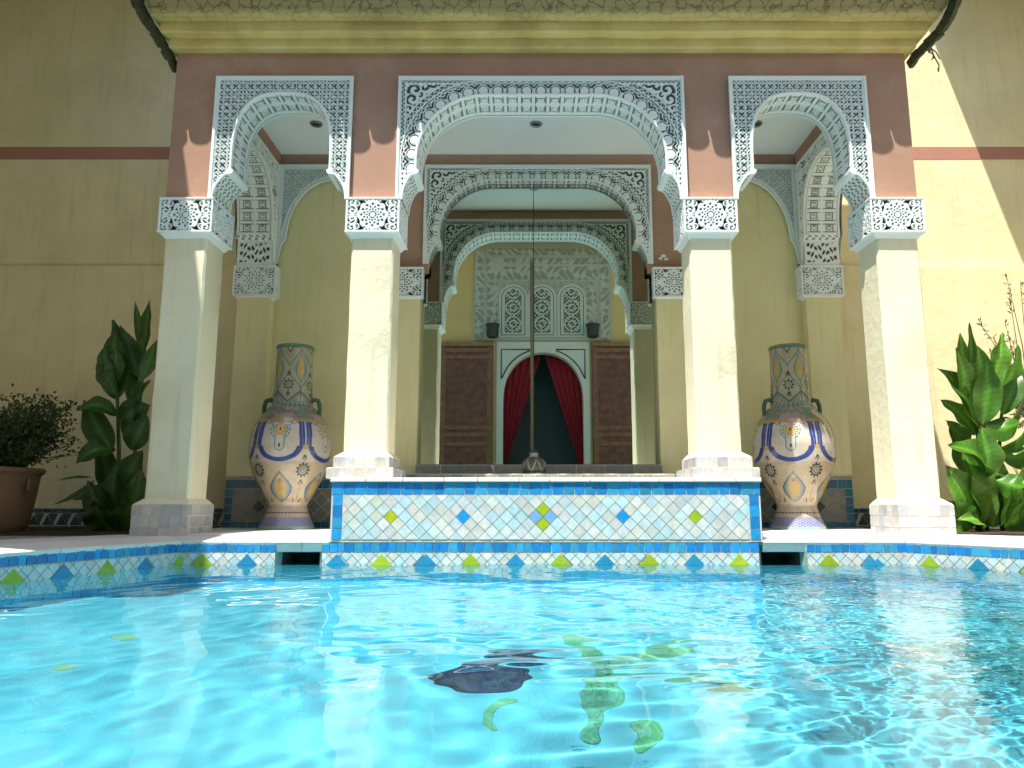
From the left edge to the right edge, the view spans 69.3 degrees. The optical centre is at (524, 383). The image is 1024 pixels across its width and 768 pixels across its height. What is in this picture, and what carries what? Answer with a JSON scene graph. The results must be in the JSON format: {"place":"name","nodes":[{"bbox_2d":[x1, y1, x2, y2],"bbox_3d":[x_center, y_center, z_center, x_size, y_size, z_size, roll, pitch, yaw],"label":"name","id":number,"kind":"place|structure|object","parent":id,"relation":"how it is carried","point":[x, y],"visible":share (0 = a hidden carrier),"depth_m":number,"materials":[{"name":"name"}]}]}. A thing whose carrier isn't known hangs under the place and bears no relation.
{"place":"outdoors","nodes":[
{"label":"outdoors","id":0,"kind":"place"},
{"bbox_2d":[0,536,73,539],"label":"ground","id":1,"kind":"structure","parent":0,"point":[13,537],"depth_m":6.29,"materials":[{"name":"tile"}]},
{"bbox_2d":[0,527,221,535],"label":"planting bed","id":2,"kind":"object","parent":1,"relation":"on","point":[56,531],"depth_m":6.94,"materials":[{"name":"soil"}]},
{"bbox_2d":[0,466,46,531],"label":"terracotta pot","id":3,"kind":"object","parent":2,"relation":"on","point":[19,487],"visible":0.97,"depth_m":7.11,"materials":[{"name":"brown ceramic"}]},
{"bbox_2d":[0,383,83,468],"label":"potted shrub","id":4,"kind":"object","parent":3,"relation":"in","point":[22,444],"visible":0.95,"depth_m":7.13,"materials":[{"name":"green plant"}]},
{"bbox_2d":[53,300,156,530],"bbox_3d":[-4.122,0.304,7.464,0.874,2.405,0.484,0,-9,0],"label":"canna plant","id":5,"kind":"object","parent":2,"relation":"on","point":[126,362],"visible":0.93,"depth_m":7.43,"materials":[{"name":"green plant"}]},
{"bbox_2d":[0,0,236,526],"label":"garden wall","id":6,"kind":"structure","parent":1,"relation":"on","point":[87,90],"depth_m":9.37,"materials":[{"name":"paint"}]},
{"bbox_2d":[0,535,1023,582],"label":"swimming pool","id":7,"kind":"structure","parent":1,"relation":"in","point":[35,561],"depth_m":6.04,"materials":[{"name":"tile"}]},
{"bbox_2d":[0,564,1023,767],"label":"water","id":8,"kind":"structure","parent":7,"relation":"in","point":[543,666],"depth_m":2.22,"materials":[{"name":"blue liquid"}]},
{"bbox_2d":[839,0,1023,526],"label":"garden wall","id":9,"kind":"structure","parent":1,"relation":"on","point":[966,107],"depth_m":9.37,"materials":[{"name":"paint"}]},
{"bbox_2d":[856,527,1023,535],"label":"planting bed","id":10,"kind":"object","parent":1,"relation":"on","point":[992,531],"depth_m":6.94,"materials":[{"name":"soil"}]},
{"bbox_2d":[937,322,1023,531],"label":"canna plant","id":11,"kind":"object","parent":10,"relation":"on","point":[985,487],"visible":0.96,"depth_m":7.40,"materials":[{"name":"green plant"}]},
{"bbox_2d":[976,274,1023,428],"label":"olive shrub","id":12,"kind":"object","parent":10,"relation":"on","point":[1018,405],"visible":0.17,"depth_m":8.31,"materials":[{"name":"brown plant"}]},
{"bbox_2d":[0,535,1023,543],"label":"paving","id":13,"kind":"structure","parent":0,"point":[17,541],"depth_m":5.85,"materials":[{"name":"stone"}]},
{"bbox_2d":[129,0,961,536],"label":"portico","id":14,"kind":"structure","parent":13,"relation":"on","point":[345,154],"depth_m":7.16,"materials":[{"name":"paint"}]},
{"bbox_2d":[248,343,331,529],"bbox_3d":[-2.485,0.553,7.864,0.839,1.941,0.839,0,-9,0],"label":"painted vase","id":15,"kind":"object","parent":14,"relation":"on","point":[289,449],"visible":1,"depth_m":7.58,"materials":[{"name":"ceramic"}]},
{"bbox_2d":[520,448,547,473],"bbox_3d":[0.094,0.807,7.772,0.296,0.282,0.296,0,-9,0],"label":"incense burner","id":16,"kind":"object","parent":14,"relation":"on","point":[533,463],"visible":0.98,"depth_m":7.66,"materials":[{"name":"grey metal"}]},
{"bbox_2d":[419,184,657,464],"bbox_3d":[0.155,-0.815,8.853,2.760,3.574,0.050,0,-9,0],"label":"mirror","id":17,"kind":"object","parent":14,"relation":"attached to","point":[537,327],"visible":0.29,"depth_m":8.81,"materials":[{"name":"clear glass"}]},
{"bbox_2d":[752,343,835,529],"bbox_3d":[2.845,0.554,7.864,0.839,1.941,0.839,0,-9,0],"label":"painted vase","id":18,"kind":"object","parent":14,"relation":"on","point":[794,448],"visible":0.99,"depth_m":7.58,"materials":[{"name":"ceramic"}]},
{"bbox_2d":[928,48,939,71],"bbox_3d":[3.962,-3.167,7.166,0.154,0.311,0.042,3,-10,-15],"label":"dry twig","id":19,"kind":"object","parent":14,"relation":"hanging from","point":[932,50],"visible":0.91,"depth_m":7.17,"materials":[{"name":"brown plant"}]},
{"bbox_2d":[330,477,761,541],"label":"tiled plinth","id":20,"kind":"structure","parent":13,"relation":"on","point":[548,509],"depth_m":6.10,"materials":[{"name":"tile"}]}
]}

